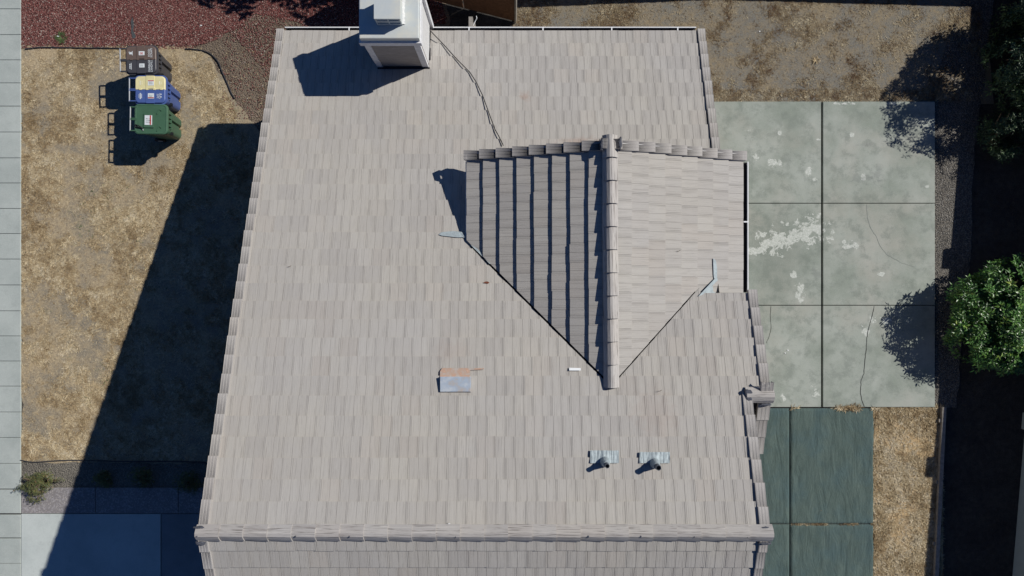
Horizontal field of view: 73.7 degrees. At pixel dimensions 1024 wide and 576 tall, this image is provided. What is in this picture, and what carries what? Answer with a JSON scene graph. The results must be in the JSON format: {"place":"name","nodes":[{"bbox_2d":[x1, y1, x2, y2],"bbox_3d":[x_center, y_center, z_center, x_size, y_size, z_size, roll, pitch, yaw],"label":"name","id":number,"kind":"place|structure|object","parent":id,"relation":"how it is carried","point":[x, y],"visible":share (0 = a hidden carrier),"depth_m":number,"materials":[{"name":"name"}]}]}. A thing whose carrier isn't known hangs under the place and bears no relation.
{"place":"outdoors","nodes":[
{"label":"outdoors","id":0,"kind":"place"},
{"bbox_2d":[0,0,21,575],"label":"pavement","id":1,"kind":"structure","parent":0,"point":[10,270],"depth_m":16.67,"materials":[{"name":"concrete"}]},
{"bbox_2d":[21,513,160,575],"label":"driveway","id":2,"kind":"structure","parent":0,"point":[90,544],"depth_m":16.66,"materials":[{"name":"concrete"}]},
{"bbox_2d":[21,487,203,512],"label":"path","id":3,"kind":"structure","parent":0,"point":[113,500],"depth_m":16.66,"materials":[{"name":"grey concrete"}]},
{"bbox_2d":[19,44,270,463],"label":"lawn","id":4,"kind":"structure","parent":0,"point":[85,277],"depth_m":16.70,"materials":[{"name":"beige plant"}]},
{"bbox_2d":[25,47,118,48],"bbox_3d":[-10.603,-5.862,16.689,2.571,0.062,0.067,0,90,0],"label":"garden edging","id":5,"kind":"object","parent":4,"relation":"on","point":[74,47],"visible":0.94,"depth_m":16.66,"materials":[{"name":"black plastic"}]},
{"bbox_2d":[20,460,207,462],"bbox_3d":[-9.548,4.234,16.689,4.935,0.062,0.080,0,90,0],"label":"garden edging","id":6,"kind":"object","parent":4,"relation":"on","point":[112,461],"visible":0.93,"depth_m":16.66,"materials":[{"name":"black plastic"}]},
{"bbox_2d":[72,179,166,407],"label":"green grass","id":7,"kind":"structure","parent":4,"relation":"on","point":[125,274],"depth_m":16.69,"materials":[{"name":"green plant"}]},
{"bbox_2d":[119,45,171,82],"bbox_3d":[-8.557,-5.229,16.157,0.863,1.086,0.668,-1,90,0],"label":"wheelie bin","id":8,"kind":"object","parent":4,"relation":"on","point":[146,60],"visible":0.96,"depth_m":15.63,"materials":[{"name":"grey plastic"}]},
{"bbox_2d":[129,104,180,141],"bbox_3d":[-8.325,-3.871,16.155,0.869,1.091,0.688,1,90,0],"label":"wheelie bin","id":9,"kind":"object","parent":4,"relation":"on","point":[161,122],"visible":1,"depth_m":15.64,"materials":[{"name":"green plastic"}]},
{"bbox_2d":[129,75,180,111],"bbox_3d":[-8.348,-4.545,16.157,0.863,1.086,0.668,0,90,0],"label":"wheelie bin","id":10,"kind":"object","parent":4,"relation":"on","point":[154,89],"visible":0.95,"depth_m":15.63,"materials":[{"name":"blue plastic"}]},
{"bbox_2d":[185,48,234,98],"bbox_3d":[-7.247,-5.362,16.689,0.383,0.062,1.727,-45,90,0],"label":"garden edging","id":11,"kind":"object","parent":4,"relation":"on","point":[219,65],"visible":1,"depth_m":16.66,"materials":[{"name":"black plastic"}]},
{"bbox_2d":[161,513,205,575],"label":"porch slab","id":12,"kind":"structure","parent":0,"point":[181,555],"depth_m":16.67,"materials":[{"name":"concrete"}]},
{"bbox_2d":[21,0,446,47],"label":"red gravel","id":13,"kind":"structure","parent":0,"point":[437,11],"depth_m":16.69,"materials":[{"name":"red gravel"}]},
{"bbox_2d":[54,30,66,43],"bbox_3d":[-10.998,-6.118,16.671,0.369,0.049,0.378,-40,90,0],"label":"weed","id":14,"kind":"object","parent":13,"relation":"on","point":[59,38],"visible":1,"depth_m":16.67,"materials":[{"name":"green plant"}]},
{"bbox_2d":[21,0,358,118],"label":"lava rocks","id":15,"kind":"object","parent":13,"relation":"on","point":[147,15],"visible":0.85,"depth_m":16.69,"materials":[{"name":"stone"}]},
{"bbox_2d":[131,17,135,38],"bbox_3d":[-9.274,-6.355,16.685,0.098,0.010,0.525,-10,90,0],"label":"weed fabric","id":16,"kind":"object","parent":15,"relation":"on","point":[132,31],"visible":1,"depth_m":16.68,"materials":[{"name":"grey fabric"}]},
{"bbox_2d":[0,0,1023,575],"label":"ground","id":17,"kind":"structure","parent":0,"point":[982,454],"depth_m":16.71,"materials":[{"name":"brown soil"}]},
{"bbox_2d":[21,461,206,486],"bbox_3d":[-8.768,4.528,16.700,6.487,0.001,0.778,0,90,0],"label":"garden bed","id":18,"kind":"object","parent":17,"relation":"on","point":[75,474],"visible":0.5,"depth_m":16.70,"materials":[{"name":"brown soil"}]},
{"bbox_2d":[15,470,64,504],"bbox_3d":[-11.431,4.763,16.473,0.809,0.594,1.014,41,90,0],"label":"bush","id":19,"kind":"object","parent":18,"relation":"on","point":[37,482],"visible":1,"depth_m":16.45,"materials":[{"name":"green plant"}]},
{"bbox_2d":[91,470,112,488],"bbox_3d":[-9.899,4.621,16.512,0.489,0.505,0.483,0,90,0],"label":"bush","id":20,"kind":"object","parent":18,"relation":"on","point":[102,477],"visible":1,"depth_m":16.42,"materials":[{"name":"green plant"}]},
{"bbox_2d":[127,466,154,488],"bbox_3d":[-8.980,4.564,16.523,0.649,0.482,0.567,0,90,0],"label":"bush","id":21,"kind":"object","parent":18,"relation":"on","point":[143,480],"visible":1,"depth_m":16.44,"materials":[{"name":"green plant"}]},
{"bbox_2d":[172,470,203,496],"bbox_3d":[-7.853,4.724,16.521,0.702,0.491,0.642,0,90,0],"label":"bush","id":22,"kind":"object","parent":18,"relation":"on","point":[190,481],"visible":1,"depth_m":16.44,"materials":[{"name":"green plant"}]},
{"bbox_2d":[186,3,450,131],"bbox_3d":[-4.864,-5.971,16.702,6.767,0.001,7.209,0,90,0],"label":"dirt patch","id":23,"kind":"object","parent":17,"relation":"on","point":[216,47],"visible":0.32,"depth_m":16.70,"materials":[{"name":"brown soil"}]},
{"bbox_2d":[434,0,516,22],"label":"wooden fence","id":24,"kind":"object","parent":17,"relation":"on","point":[506,9],"visible":1,"depth_m":16.28,"materials":[{"name":"brown wood"}]},
{"bbox_2d":[193,0,774,575],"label":"house","id":25,"kind":"structure","parent":17,"relation":"on","point":[405,390],"depth_m":11.40,"materials":[{"name":"tile"}]},
{"bbox_2d":[429,30,503,145],"bbox_3d":[-0.815,-4.015,13.360,0.252,0.949,2.944,-31,90,0],"label":"cable","id":26,"kind":"object","parent":25,"relation":"on","point":[473,78],"visible":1,"depth_m":13.50,"materials":[{"name":"black rubber"}]},
{"bbox_2d":[569,368,580,370],"bbox_3d":[1.038,1.336,11.246,0.191,0.024,0.044,0,90,0],"label":"white strip","id":27,"kind":"object","parent":25,"relation":"on","point":[574,369],"visible":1,"depth_m":11.24,"materials":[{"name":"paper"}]},
{"bbox_2d":[760,408,873,575],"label":"green slab","id":28,"kind":"structure","parent":17,"relation":"on","point":[831,467],"depth_m":16.66,"materials":[{"name":"green concrete"}]},
{"bbox_2d":[791,523,872,525],"bbox_3d":[7.837,5.774,16.668,2.072,0.024,0.147,0,90,0],"label":"joint moss","id":29,"kind":"object","parent":28,"relation":"on","point":[820,524],"visible":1,"depth_m":16.67,"materials":[{"name":"brown plant"}]},
{"bbox_2d":[930,0,993,407],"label":"gravel strip","id":30,"kind":"object","parent":17,"relation":"on","point":[956,123],"visible":0.9,"depth_m":16.70,"materials":[{"name":"grey gravel"}]},
{"bbox_2d":[941,252,1023,377],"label":"shrub","id":31,"kind":"object","parent":17,"relation":"on","point":[998,288],"visible":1,"depth_m":15.63,"materials":[{"name":"green plant"}]},
{"bbox_2d":[974,106,1023,164],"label":"shrub","id":32,"kind":"object","parent":17,"relation":"on","point":[995,132],"visible":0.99,"depth_m":16.09,"materials":[{"name":"green plant"}]},
{"bbox_2d":[979,0,1023,117],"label":"tree","id":33,"kind":"object","parent":17,"relation":"on","point":[1009,76],"visible":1,"depth_m":15.72,"materials":[{"name":"green plant"}]},
{"bbox_2d":[1012,412,1023,575],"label":"garden wall","id":34,"kind":"structure","parent":17,"relation":"on","point":[1018,566],"depth_m":16.60,"materials":[{"name":"grey paint"}]},
{"bbox_2d":[512,0,993,103],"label":"yard","id":35,"kind":"structure","parent":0,"point":[911,72],"depth_m":16.70,"materials":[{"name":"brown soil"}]},
{"bbox_2d":[813,54,820,63],"bbox_3d":[7.432,-5.580,16.670,0.296,0.049,0.280,0,90,0],"label":"dry tuft","id":36,"kind":"object","parent":35,"relation":"on","point":[815,60],"visible":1,"depth_m":16.67,"materials":[{"name":"plant"}]},
{"bbox_2d":[710,102,934,406],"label":"patio","id":37,"kind":"structure","parent":0,"point":[878,254],"depth_m":16.66,"materials":[{"name":"concrete"}]},
{"bbox_2d":[790,402,877,413],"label":"fringe grass","id":38,"kind":"structure","parent":37,"relation":"on","point":[853,407],"depth_m":16.65,"materials":[{"name":"plant"}]},
{"bbox_2d":[870,403,944,575],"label":"straw strip","id":39,"kind":"object","parent":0,"point":[903,503],"visible":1,"depth_m":16.70,"materials":[{"name":"beige plant"}]},
{"bbox_2d":[932,406,946,575],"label":"timber edging","id":40,"kind":"object","parent":39,"relation":"on","point":[939,483],"visible":1,"depth_m":16.60,"materials":[{"name":"wood"}]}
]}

